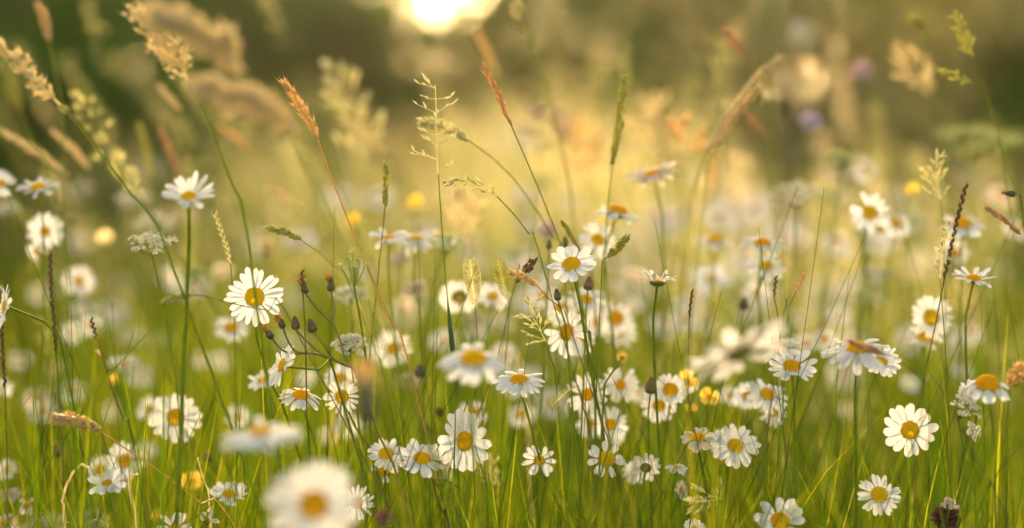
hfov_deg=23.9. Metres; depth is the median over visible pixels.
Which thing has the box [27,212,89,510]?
daisy
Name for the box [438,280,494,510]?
daisy
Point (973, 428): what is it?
umbel flower
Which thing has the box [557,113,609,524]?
grass stalk
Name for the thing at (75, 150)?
grass stalk
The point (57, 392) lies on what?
daisy
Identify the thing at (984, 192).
umbel flower
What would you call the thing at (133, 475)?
dead stem
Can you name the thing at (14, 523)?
daisy
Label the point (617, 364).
flower bud
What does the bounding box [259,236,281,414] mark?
grass stalk
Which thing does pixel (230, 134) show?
grass stalk
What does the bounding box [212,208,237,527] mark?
grass stalk
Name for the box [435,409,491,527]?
daisy
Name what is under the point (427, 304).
daisy
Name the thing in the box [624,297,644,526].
daisy
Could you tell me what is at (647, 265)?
daisy
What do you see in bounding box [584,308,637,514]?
daisy
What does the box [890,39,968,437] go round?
grass stalk
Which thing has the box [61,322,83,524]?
daisy
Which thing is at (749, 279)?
umbel flower
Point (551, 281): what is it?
daisy
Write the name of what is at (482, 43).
grass stalk
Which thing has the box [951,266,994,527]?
daisy
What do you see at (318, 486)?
daisy
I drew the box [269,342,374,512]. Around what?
daisy
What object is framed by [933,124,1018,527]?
umbel flower
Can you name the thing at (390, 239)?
daisy
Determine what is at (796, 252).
umbel flower
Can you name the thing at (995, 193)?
daisy
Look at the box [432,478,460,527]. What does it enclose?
dead stem
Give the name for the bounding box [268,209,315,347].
daisy
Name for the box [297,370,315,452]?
daisy
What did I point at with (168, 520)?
daisy
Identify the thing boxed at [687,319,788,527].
daisy
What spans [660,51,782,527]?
grass stalk
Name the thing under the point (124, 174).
bent grass
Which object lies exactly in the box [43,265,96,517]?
daisy
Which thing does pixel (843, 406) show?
daisy
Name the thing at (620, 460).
daisy
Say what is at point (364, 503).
daisy
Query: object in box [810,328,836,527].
daisy
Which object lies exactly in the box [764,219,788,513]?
daisy
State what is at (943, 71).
grass stalk
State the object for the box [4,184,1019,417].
ground
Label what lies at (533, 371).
daisy
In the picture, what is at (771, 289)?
umbel flower
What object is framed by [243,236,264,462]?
daisy
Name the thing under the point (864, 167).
daisy
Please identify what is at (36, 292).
daisy
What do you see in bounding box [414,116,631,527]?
grass stalk
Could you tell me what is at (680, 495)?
daisy
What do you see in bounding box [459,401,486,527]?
daisy
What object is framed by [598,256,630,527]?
daisy
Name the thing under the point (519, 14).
grass stalk
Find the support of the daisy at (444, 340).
on the ground at (824, 218)
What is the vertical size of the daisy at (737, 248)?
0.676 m
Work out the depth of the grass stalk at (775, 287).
2.00 m
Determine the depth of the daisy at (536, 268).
3.88 m
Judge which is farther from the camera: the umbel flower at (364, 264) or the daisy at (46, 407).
the daisy at (46, 407)
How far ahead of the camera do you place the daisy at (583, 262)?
1.94 m
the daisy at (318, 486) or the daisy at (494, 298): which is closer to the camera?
the daisy at (318, 486)
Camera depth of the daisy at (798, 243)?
2.90 m
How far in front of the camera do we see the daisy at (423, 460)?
1.92 m
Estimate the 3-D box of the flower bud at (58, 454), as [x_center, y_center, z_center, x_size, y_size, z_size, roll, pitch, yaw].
[-0.354,0.441,2.090,0.100,0.573,0.010,1,2,28]
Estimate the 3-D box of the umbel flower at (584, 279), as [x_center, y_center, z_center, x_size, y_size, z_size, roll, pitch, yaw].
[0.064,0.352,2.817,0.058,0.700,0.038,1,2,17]
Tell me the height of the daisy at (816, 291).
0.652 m
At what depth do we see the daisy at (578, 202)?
4.47 m
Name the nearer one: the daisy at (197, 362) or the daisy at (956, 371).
the daisy at (956, 371)
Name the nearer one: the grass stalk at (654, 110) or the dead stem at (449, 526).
the dead stem at (449, 526)
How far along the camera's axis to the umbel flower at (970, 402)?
1.92 m
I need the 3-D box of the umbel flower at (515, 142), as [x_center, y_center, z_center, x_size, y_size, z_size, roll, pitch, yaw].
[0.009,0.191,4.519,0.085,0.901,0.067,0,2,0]
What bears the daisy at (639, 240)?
on the ground at (824, 218)
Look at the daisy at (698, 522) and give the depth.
1.97 m
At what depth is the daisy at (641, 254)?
4.07 m
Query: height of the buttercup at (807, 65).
0.957 m
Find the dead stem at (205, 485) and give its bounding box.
[197,457,211,527]
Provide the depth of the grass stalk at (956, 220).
1.97 m
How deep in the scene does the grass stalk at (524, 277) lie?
1.95 m
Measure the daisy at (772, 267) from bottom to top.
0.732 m
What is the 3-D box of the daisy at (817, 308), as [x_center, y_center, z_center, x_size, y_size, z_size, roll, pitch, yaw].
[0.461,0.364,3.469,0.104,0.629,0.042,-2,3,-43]
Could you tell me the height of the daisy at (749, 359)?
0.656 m
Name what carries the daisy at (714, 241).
on the ground at (824, 218)
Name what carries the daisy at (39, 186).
on the ground at (824, 218)
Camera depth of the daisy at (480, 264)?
3.41 m
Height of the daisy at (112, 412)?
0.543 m
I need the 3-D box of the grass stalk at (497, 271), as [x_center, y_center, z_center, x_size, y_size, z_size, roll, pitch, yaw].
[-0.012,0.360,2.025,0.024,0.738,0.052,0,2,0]
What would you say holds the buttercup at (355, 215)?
on the ground at (824, 218)
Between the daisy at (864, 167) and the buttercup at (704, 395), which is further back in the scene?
the daisy at (864, 167)
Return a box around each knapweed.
[537,220,565,512]
[789,112,820,449]
[850,60,1023,341]
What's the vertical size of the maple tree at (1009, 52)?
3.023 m
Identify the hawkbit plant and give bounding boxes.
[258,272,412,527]
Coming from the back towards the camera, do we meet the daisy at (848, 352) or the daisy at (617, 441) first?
the daisy at (617, 441)
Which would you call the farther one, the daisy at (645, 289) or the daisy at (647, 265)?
the daisy at (647, 265)
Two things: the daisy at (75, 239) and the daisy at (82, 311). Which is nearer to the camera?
the daisy at (82, 311)
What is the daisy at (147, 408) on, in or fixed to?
on the ground at (824, 218)
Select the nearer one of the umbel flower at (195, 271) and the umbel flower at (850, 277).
the umbel flower at (195, 271)
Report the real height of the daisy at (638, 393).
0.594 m
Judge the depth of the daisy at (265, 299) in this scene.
1.93 m
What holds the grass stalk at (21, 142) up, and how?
on the ground at (824, 218)
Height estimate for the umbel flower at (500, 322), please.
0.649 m
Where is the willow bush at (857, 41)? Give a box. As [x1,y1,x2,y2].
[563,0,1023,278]
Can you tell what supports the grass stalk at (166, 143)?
on the ground at (824, 218)
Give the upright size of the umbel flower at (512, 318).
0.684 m
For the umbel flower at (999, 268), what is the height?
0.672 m
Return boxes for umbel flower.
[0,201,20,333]
[0,488,21,513]
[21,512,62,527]
[66,181,95,490]
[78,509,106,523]
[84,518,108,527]
[116,191,161,509]
[117,329,143,527]
[126,161,164,427]
[126,176,181,486]
[128,224,169,376]
[128,231,193,526]
[133,209,200,521]
[147,332,177,519]
[171,210,200,489]
[179,266,205,512]
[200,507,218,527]
[329,284,367,450]
[330,333,367,527]
[335,248,377,526]
[383,262,407,416]
[388,213,411,375]
[390,251,413,527]
[394,373,428,525]
[399,280,426,527]
[415,232,462,521]
[447,200,479,501]
[463,311,512,524]
[478,242,500,388]
[481,314,515,525]
[487,244,526,527]
[495,125,539,440]
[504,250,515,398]
[510,173,553,487]
[512,207,559,488]
[549,224,598,443]
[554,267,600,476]
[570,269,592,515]
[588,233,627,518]
[621,289,642,374]
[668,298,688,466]
[675,205,715,492]
[680,170,752,518]
[708,170,730,431]
[718,283,756,525]
[719,274,775,509]
[721,234,735,401]
[729,302,770,481]
[737,235,792,496]
[741,195,799,521]
[756,283,778,512]
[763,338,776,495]
[764,198,812,476]
[765,253,805,458]
[766,180,822,496]
[784,190,815,449]
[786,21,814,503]
[794,148,862,497]
[808,166,846,521]
[809,188,840,523]
[830,189,855,497]
[849,273,863,335]
[850,287,882,474]
[853,265,893,520]
[905,268,947,458]
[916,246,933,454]
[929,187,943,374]
[929,263,960,496]
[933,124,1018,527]
[941,497,959,526]
[950,392,981,514]
[956,169,977,403]
[957,421,981,527]
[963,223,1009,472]
[967,185,992,464]
[984,264,1009,505]
[986,271,1009,339]
[989,130,1023,524]
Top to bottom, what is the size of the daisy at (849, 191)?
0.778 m
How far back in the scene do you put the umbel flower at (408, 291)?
2.23 m
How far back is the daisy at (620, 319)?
2.20 m
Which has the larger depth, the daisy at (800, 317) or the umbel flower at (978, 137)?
the daisy at (800, 317)
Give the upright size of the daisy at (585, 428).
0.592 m
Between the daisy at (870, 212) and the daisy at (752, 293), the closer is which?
the daisy at (870, 212)
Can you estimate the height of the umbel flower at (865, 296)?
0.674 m
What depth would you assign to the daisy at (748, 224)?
3.64 m
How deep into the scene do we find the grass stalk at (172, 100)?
2.44 m
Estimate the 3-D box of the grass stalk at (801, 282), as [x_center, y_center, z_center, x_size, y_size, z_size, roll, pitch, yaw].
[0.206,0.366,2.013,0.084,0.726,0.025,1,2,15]
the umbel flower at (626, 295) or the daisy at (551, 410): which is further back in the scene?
the umbel flower at (626, 295)
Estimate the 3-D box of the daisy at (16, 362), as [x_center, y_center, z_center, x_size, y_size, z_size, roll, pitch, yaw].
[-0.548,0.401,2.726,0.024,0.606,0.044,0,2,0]
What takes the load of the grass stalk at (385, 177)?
on the ground at (824, 218)
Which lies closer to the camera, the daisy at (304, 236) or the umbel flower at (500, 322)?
the umbel flower at (500, 322)
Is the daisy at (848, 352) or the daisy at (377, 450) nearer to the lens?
the daisy at (848, 352)
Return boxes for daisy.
[0,169,15,196]
[0,284,96,527]
[0,379,43,527]
[0,459,31,526]
[0,498,32,514]
[0,513,18,527]
[11,352,31,524]
[15,177,59,521]
[21,388,51,493]
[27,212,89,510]
[27,242,72,519]
[27,285,46,518]
[27,399,59,524]
[41,235,89,484]
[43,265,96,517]
[47,363,64,504]
[54,280,68,355]
[57,382,85,527]
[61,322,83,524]
[67,302,103,521]
[78,314,100,492]
[87,455,108,523]
[87,469,125,521]
[98,303,127,434]
[104,401,121,515]
[106,441,144,527]
[107,355,140,500]
[110,279,134,430]
[112,468,127,527]
[128,366,152,501]
[137,395,159,525]
[140,441,155,492]
[148,393,201,524]
[156,267,180,486]
[159,512,191,527]
[161,170,214,527]
[176,279,241,515]
[192,352,206,526]
[209,352,227,480]
[209,482,247,527]
[212,261,231,518]
[214,315,253,524]
[220,417,301,527]
[224,267,313,503]
[226,405,249,462]
[235,222,249,356]
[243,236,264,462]
[248,368,282,510]
[264,460,362,527]
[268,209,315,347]
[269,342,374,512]
[278,388,320,461]
[279,334,307,521]
[282,229,331,473]
[282,290,304,386]
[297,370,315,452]
[319,427,336,445]
[322,381,395,527]
[324,363,357,506]
[325,187,351,465]
[330,266,370,432]
[333,412,361,489]
[348,484,381,527]
[349,419,362,527]
[362,230,457,527]
[364,187,408,491]
[366,344,385,510]
[368,227,415,527]
[368,438,404,510]
[371,464,397,527]
[374,329,412,526]
[378,296,415,509]
[389,308,416,519]
[395,233,446,527]
[397,438,463,527]
[405,273,425,380]
[410,224,448,487]
[412,298,436,521]
[429,329,459,518]
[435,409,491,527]
[437,343,508,527]
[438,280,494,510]
[442,464,452,527]
[456,238,479,309]
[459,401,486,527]
[461,255,489,400]
[465,325,485,524]
[477,281,510,518]
[485,216,540,507]
[490,342,522,515]
[491,369,566,527]
[500,245,569,509]
[500,368,532,518]
[508,187,539,457]
[508,404,536,515]
[513,288,543,527]
[515,366,544,521]
[521,445,555,527]
[523,278,540,444]
[528,284,554,527]
[531,259,555,459]
[532,276,558,451]
[532,389,567,515]
[539,272,560,517]
[544,297,579,527]
[544,307,597,525]
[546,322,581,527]
[547,245,615,527]
[552,195,578,386]
[554,346,583,525]
[557,287,604,527]
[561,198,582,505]
[567,372,608,510]
[573,325,594,510]
[575,409,601,524]
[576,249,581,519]
[578,221,622,527]
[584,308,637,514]
[587,441,625,526]
[593,406,628,506]
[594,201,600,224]
[594,204,641,527]
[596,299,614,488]
[597,301,660,525]
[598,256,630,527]
[602,321,636,527]
[602,434,623,525]
[603,367,638,521]
[605,275,633,417]
[619,225,659,512]
[622,460,643,527]
[623,267,659,523]
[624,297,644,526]
[625,161,678,527]
[629,233,656,451]
[629,245,671,476]
[630,453,660,527]
[631,388,647,521]
[632,279,668,495]
[637,256,656,319]
[640,207,674,487]
[640,394,676,502]
[641,269,675,525]
[645,195,681,416]
[645,480,686,527]
[648,219,675,368]
[648,261,674,506]
[648,315,678,515]
[649,373,687,527]
[657,213,686,512]
[665,464,687,527]
[672,306,699,486]
[673,287,713,520]
[675,375,698,527]
[679,268,693,356]
[680,379,782,527]
[680,427,717,527]
[684,519,705,527]
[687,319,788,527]
[689,235,733,518]
[689,307,715,487]
[690,279,720,412]
[691,263,730,516]
[694,202,731,373]
[698,204,737,517]
[699,209,711,393]
[708,428,732,527]
[711,424,760,519]
[712,324,745,475]
[717,386,739,523]
[719,192,746,426]
[722,213,739,406]
[722,246,744,507]
[723,190,771,436]
[726,220,749,327]
[728,251,757,511]
[732,308,757,509]
[732,382,767,501]
[733,240,752,415]
[739,216,764,492]
[740,197,771,503]
[740,236,785,503]
[741,277,771,502]
[741,282,771,525]
[745,189,762,327]
[745,255,806,527]
[750,259,770,373]
[753,497,804,527]
[754,328,787,463]
[756,400,784,527]
[760,330,800,496]
[763,223,797,481]
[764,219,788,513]
[768,347,817,527]
[779,219,808,469]
[784,333,815,503]
[787,231,810,422]
[788,221,850,435]
[788,309,808,499]
[803,278,837,442]
[808,299,835,497]
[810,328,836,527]
[811,234,854,515]
[819,233,846,509]
[820,339,892,526]
[825,327,851,523]
[826,363,860,525]
[827,304,851,527]
[828,277,862,526]
[832,215,889,527]
[837,330,868,527]
[838,190,850,300]
[839,403,853,527]
[847,192,889,527]
[851,157,877,525]
[852,214,910,527]
[857,474,900,527]
[859,286,880,526]
[861,217,904,526]
[861,231,895,455]
[864,345,901,525]
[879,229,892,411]
[882,327,925,527]
[883,403,938,527]
[890,192,910,369]
[901,376,923,526]
[905,324,943,527]
[906,214,929,512]
[910,247,937,519]
[912,296,953,527]
[937,236,969,501]
[940,215,985,527]
[940,328,967,499]
[949,362,970,498]
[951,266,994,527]
[958,379,977,527]
[959,324,981,527]
[966,374,1009,527]
[986,185,1022,464]
[1000,218,1023,425]
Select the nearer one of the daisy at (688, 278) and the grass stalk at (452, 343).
the grass stalk at (452, 343)
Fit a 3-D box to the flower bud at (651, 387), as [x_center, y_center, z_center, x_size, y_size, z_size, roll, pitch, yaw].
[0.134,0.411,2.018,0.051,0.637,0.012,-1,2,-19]
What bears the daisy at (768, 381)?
on the ground at (824, 218)
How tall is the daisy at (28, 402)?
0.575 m
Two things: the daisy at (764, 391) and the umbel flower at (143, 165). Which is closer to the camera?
the daisy at (764, 391)
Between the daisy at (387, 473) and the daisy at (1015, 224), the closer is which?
the daisy at (387, 473)
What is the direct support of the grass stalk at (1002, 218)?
on the ground at (824, 218)
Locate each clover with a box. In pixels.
[378,509,394,527]
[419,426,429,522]
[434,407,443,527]
[930,502,959,527]
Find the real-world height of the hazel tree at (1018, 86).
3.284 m
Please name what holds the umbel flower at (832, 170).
on the ground at (824, 218)
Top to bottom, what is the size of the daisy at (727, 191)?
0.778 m
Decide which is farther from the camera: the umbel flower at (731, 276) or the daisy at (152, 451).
the umbel flower at (731, 276)
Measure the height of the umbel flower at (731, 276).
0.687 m
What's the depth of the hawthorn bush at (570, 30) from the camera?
13.43 m
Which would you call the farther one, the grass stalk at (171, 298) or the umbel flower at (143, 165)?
the umbel flower at (143, 165)
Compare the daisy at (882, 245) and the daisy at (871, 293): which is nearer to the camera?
the daisy at (871, 293)
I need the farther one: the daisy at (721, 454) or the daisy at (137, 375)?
the daisy at (137, 375)
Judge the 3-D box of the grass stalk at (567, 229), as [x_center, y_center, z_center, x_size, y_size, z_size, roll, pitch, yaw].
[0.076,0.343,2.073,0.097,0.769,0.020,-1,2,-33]
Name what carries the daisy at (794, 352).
on the ground at (824, 218)
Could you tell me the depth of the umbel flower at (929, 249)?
4.73 m
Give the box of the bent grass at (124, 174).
[0,0,1023,527]
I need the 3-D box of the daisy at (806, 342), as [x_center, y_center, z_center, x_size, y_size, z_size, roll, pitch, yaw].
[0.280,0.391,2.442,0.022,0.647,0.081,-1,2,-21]
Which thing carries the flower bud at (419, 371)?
on the ground at (824, 218)
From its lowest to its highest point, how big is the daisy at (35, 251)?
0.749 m
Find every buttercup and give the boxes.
[97,229,111,509]
[109,374,121,521]
[181,471,201,519]
[343,213,358,445]
[407,194,435,436]
[617,352,627,527]
[678,370,698,515]
[684,404,697,523]
[699,387,718,523]
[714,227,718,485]
[801,60,811,524]
[905,182,930,516]
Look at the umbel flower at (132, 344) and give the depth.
2.81 m
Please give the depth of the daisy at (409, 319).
3.46 m
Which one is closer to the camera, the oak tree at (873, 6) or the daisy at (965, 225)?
the daisy at (965, 225)
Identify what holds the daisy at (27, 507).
on the ground at (824, 218)
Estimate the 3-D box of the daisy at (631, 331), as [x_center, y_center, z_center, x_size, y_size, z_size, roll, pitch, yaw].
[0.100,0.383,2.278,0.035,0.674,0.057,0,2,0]
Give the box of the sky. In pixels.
[134,0,953,177]
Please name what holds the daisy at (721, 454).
on the ground at (824, 218)
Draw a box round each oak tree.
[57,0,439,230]
[401,0,886,261]
[813,0,1023,274]
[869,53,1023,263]
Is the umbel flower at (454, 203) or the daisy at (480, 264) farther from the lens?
the daisy at (480, 264)
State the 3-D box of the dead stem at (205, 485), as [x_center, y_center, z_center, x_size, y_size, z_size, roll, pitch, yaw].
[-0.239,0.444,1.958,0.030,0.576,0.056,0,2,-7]
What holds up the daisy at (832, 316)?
on the ground at (824, 218)
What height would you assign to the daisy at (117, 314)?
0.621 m
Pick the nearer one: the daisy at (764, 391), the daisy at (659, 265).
the daisy at (764, 391)
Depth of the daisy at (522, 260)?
3.03 m
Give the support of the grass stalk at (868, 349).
on the ground at (824, 218)
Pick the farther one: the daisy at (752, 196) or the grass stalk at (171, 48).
the daisy at (752, 196)
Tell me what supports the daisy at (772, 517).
on the ground at (824, 218)
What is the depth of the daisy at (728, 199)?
3.72 m
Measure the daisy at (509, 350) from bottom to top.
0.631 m
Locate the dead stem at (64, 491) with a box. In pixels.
[61,463,89,527]
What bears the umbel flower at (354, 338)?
on the ground at (824, 218)
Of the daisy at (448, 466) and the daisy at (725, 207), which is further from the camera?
the daisy at (725, 207)
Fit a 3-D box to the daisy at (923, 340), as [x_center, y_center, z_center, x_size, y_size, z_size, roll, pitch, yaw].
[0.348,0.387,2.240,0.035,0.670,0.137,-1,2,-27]
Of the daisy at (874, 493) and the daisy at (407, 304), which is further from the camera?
the daisy at (407, 304)
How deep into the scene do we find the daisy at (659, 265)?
4.03 m
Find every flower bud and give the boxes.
[53,441,65,517]
[205,450,213,526]
[348,359,382,527]
[414,364,432,527]
[535,237,551,526]
[554,288,583,527]
[562,236,572,527]
[577,276,592,527]
[595,355,625,527]
[645,376,654,527]
[739,297,758,527]
[1001,190,1023,227]
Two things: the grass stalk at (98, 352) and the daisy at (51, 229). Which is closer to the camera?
the grass stalk at (98, 352)
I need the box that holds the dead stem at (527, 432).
[507,353,535,527]
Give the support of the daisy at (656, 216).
on the ground at (824, 218)
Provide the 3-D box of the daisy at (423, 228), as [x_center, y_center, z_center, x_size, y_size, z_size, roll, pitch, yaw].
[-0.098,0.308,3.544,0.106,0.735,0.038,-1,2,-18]
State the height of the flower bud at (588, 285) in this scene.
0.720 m
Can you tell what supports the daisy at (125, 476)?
on the ground at (824, 218)
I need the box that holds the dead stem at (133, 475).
[128,473,138,527]
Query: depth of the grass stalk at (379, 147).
2.62 m
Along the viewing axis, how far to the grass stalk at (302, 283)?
1.93 m
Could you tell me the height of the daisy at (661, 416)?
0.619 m
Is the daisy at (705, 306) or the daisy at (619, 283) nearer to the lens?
the daisy at (619, 283)
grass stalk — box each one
[0,37,266,527]
[0,53,117,527]
[0,128,213,518]
[0,324,7,527]
[33,0,74,497]
[45,410,235,527]
[47,128,229,505]
[47,250,63,501]
[90,317,147,527]
[94,349,142,502]
[120,0,287,527]
[132,0,462,527]
[136,120,181,493]
[155,83,221,527]
[158,122,204,527]
[159,292,400,527]
[177,71,461,527]
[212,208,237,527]
[217,122,315,464]
[259,223,444,527]
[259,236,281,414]
[265,185,472,524]
[275,72,441,498]
[298,266,310,460]
[319,58,384,527]
[356,121,471,526]
[356,158,390,527]
[410,73,460,518]
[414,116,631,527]
[439,172,617,527]
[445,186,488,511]
[460,255,539,516]
[461,256,488,527]
[474,29,579,527]
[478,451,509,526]
[480,56,628,527]
[491,256,510,524]
[505,267,635,522]
[508,0,604,527]
[512,294,568,527]
[517,104,569,525]
[550,384,597,527]
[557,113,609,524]
[559,218,617,526]
[590,232,632,521]
[594,74,629,525]
[624,90,682,526]
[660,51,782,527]
[662,110,707,453]
[669,82,764,518]
[682,478,722,518]
[688,289,693,519]
[708,151,719,525]
[709,283,721,527]
[718,24,810,527]
[743,111,794,492]
[752,0,792,527]
[753,271,806,527]
[773,275,787,499]
[844,337,1013,527]
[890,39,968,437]
[904,11,970,527]
[910,181,968,527]
[918,148,950,486]
[933,219,954,498]
[936,67,1023,230]
[946,10,1023,299]
[982,205,1023,234]
[1006,358,1023,524]
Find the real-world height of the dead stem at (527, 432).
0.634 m
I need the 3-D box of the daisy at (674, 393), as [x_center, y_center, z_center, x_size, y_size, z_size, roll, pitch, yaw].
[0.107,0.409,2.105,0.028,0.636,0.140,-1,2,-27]
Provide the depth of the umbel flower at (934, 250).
4.71 m
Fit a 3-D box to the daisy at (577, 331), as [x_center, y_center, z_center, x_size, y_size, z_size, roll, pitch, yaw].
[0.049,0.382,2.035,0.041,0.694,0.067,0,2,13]
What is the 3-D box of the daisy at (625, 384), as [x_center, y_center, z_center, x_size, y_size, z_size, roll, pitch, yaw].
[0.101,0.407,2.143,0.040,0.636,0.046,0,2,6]
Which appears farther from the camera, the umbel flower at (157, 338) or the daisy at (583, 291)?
the umbel flower at (157, 338)
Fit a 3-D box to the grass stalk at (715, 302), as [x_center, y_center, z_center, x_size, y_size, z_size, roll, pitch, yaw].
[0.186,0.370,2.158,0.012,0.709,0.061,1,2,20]
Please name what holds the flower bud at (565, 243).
on the ground at (824, 218)
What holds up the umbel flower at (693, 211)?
on the ground at (824, 218)
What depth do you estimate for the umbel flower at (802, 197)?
3.70 m
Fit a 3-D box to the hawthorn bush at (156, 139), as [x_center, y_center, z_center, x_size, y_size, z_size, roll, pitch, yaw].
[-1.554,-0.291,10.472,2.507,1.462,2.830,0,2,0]
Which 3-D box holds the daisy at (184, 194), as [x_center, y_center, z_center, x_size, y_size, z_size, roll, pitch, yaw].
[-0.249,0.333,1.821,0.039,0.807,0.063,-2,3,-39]
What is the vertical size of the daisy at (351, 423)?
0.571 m
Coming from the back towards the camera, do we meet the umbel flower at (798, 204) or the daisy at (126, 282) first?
the daisy at (126, 282)
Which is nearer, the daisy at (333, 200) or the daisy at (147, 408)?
the daisy at (147, 408)
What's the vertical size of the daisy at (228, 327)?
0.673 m
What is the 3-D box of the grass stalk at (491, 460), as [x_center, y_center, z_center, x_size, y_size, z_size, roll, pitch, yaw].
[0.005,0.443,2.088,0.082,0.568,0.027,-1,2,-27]
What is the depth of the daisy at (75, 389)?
2.50 m
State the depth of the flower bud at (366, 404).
1.42 m
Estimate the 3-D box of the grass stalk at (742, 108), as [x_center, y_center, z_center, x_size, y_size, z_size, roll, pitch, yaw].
[0.172,0.278,2.213,0.132,0.889,0.022,1,2,30]
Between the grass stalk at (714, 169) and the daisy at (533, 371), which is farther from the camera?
the daisy at (533, 371)
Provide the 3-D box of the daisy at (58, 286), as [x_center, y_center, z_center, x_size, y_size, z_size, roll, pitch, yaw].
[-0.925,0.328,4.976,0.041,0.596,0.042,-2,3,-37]
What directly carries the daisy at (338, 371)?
on the ground at (824, 218)
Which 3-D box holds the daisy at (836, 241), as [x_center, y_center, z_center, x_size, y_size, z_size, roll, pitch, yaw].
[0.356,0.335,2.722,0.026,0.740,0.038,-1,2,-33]
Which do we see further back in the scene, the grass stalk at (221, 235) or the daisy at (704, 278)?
the daisy at (704, 278)
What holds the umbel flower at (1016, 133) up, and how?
on the ground at (824, 218)
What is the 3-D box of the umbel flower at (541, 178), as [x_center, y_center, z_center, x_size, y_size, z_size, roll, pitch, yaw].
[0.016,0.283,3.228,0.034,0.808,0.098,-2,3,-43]
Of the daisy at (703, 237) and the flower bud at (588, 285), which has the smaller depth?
the flower bud at (588, 285)
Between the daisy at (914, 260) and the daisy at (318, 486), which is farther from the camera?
the daisy at (914, 260)
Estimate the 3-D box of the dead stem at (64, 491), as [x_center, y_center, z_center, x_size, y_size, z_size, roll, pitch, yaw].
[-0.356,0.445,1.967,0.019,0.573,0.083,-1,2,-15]
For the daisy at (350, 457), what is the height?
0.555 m
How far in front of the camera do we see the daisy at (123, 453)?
2.12 m
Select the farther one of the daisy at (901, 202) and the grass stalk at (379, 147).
the daisy at (901, 202)
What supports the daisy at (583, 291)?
on the ground at (824, 218)
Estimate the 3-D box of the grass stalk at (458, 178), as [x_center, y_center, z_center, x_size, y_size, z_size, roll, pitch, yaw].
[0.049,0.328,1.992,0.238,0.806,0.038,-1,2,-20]
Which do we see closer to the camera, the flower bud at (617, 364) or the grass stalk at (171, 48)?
the grass stalk at (171, 48)
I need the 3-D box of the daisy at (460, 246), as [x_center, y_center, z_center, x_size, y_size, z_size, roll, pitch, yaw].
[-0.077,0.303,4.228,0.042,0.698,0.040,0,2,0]
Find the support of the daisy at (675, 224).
on the ground at (824, 218)
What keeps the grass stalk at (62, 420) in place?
on the ground at (824, 218)
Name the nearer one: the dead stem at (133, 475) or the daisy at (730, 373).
the dead stem at (133, 475)
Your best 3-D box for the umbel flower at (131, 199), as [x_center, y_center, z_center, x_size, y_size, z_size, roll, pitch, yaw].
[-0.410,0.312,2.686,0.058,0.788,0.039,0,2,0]
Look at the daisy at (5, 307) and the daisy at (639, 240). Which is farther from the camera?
the daisy at (639, 240)
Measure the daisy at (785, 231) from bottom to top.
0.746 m
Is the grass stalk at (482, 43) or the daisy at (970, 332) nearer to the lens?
the daisy at (970, 332)
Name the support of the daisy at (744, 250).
on the ground at (824, 218)
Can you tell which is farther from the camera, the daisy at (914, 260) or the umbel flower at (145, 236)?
the daisy at (914, 260)
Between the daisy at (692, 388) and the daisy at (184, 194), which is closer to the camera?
the daisy at (184, 194)
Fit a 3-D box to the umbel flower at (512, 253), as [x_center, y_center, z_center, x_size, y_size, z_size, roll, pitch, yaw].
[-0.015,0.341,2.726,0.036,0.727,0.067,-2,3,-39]
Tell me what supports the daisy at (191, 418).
on the ground at (824, 218)
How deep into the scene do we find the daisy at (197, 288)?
2.92 m
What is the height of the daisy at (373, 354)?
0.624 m
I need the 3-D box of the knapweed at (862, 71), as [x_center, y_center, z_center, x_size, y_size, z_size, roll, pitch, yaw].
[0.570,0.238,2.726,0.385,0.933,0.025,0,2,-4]
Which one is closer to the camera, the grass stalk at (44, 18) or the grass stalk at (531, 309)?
the grass stalk at (531, 309)
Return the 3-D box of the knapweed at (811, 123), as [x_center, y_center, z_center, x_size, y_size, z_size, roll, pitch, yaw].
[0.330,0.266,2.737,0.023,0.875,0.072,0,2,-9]
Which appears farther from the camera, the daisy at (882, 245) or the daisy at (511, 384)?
the daisy at (882, 245)
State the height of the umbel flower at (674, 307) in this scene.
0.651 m

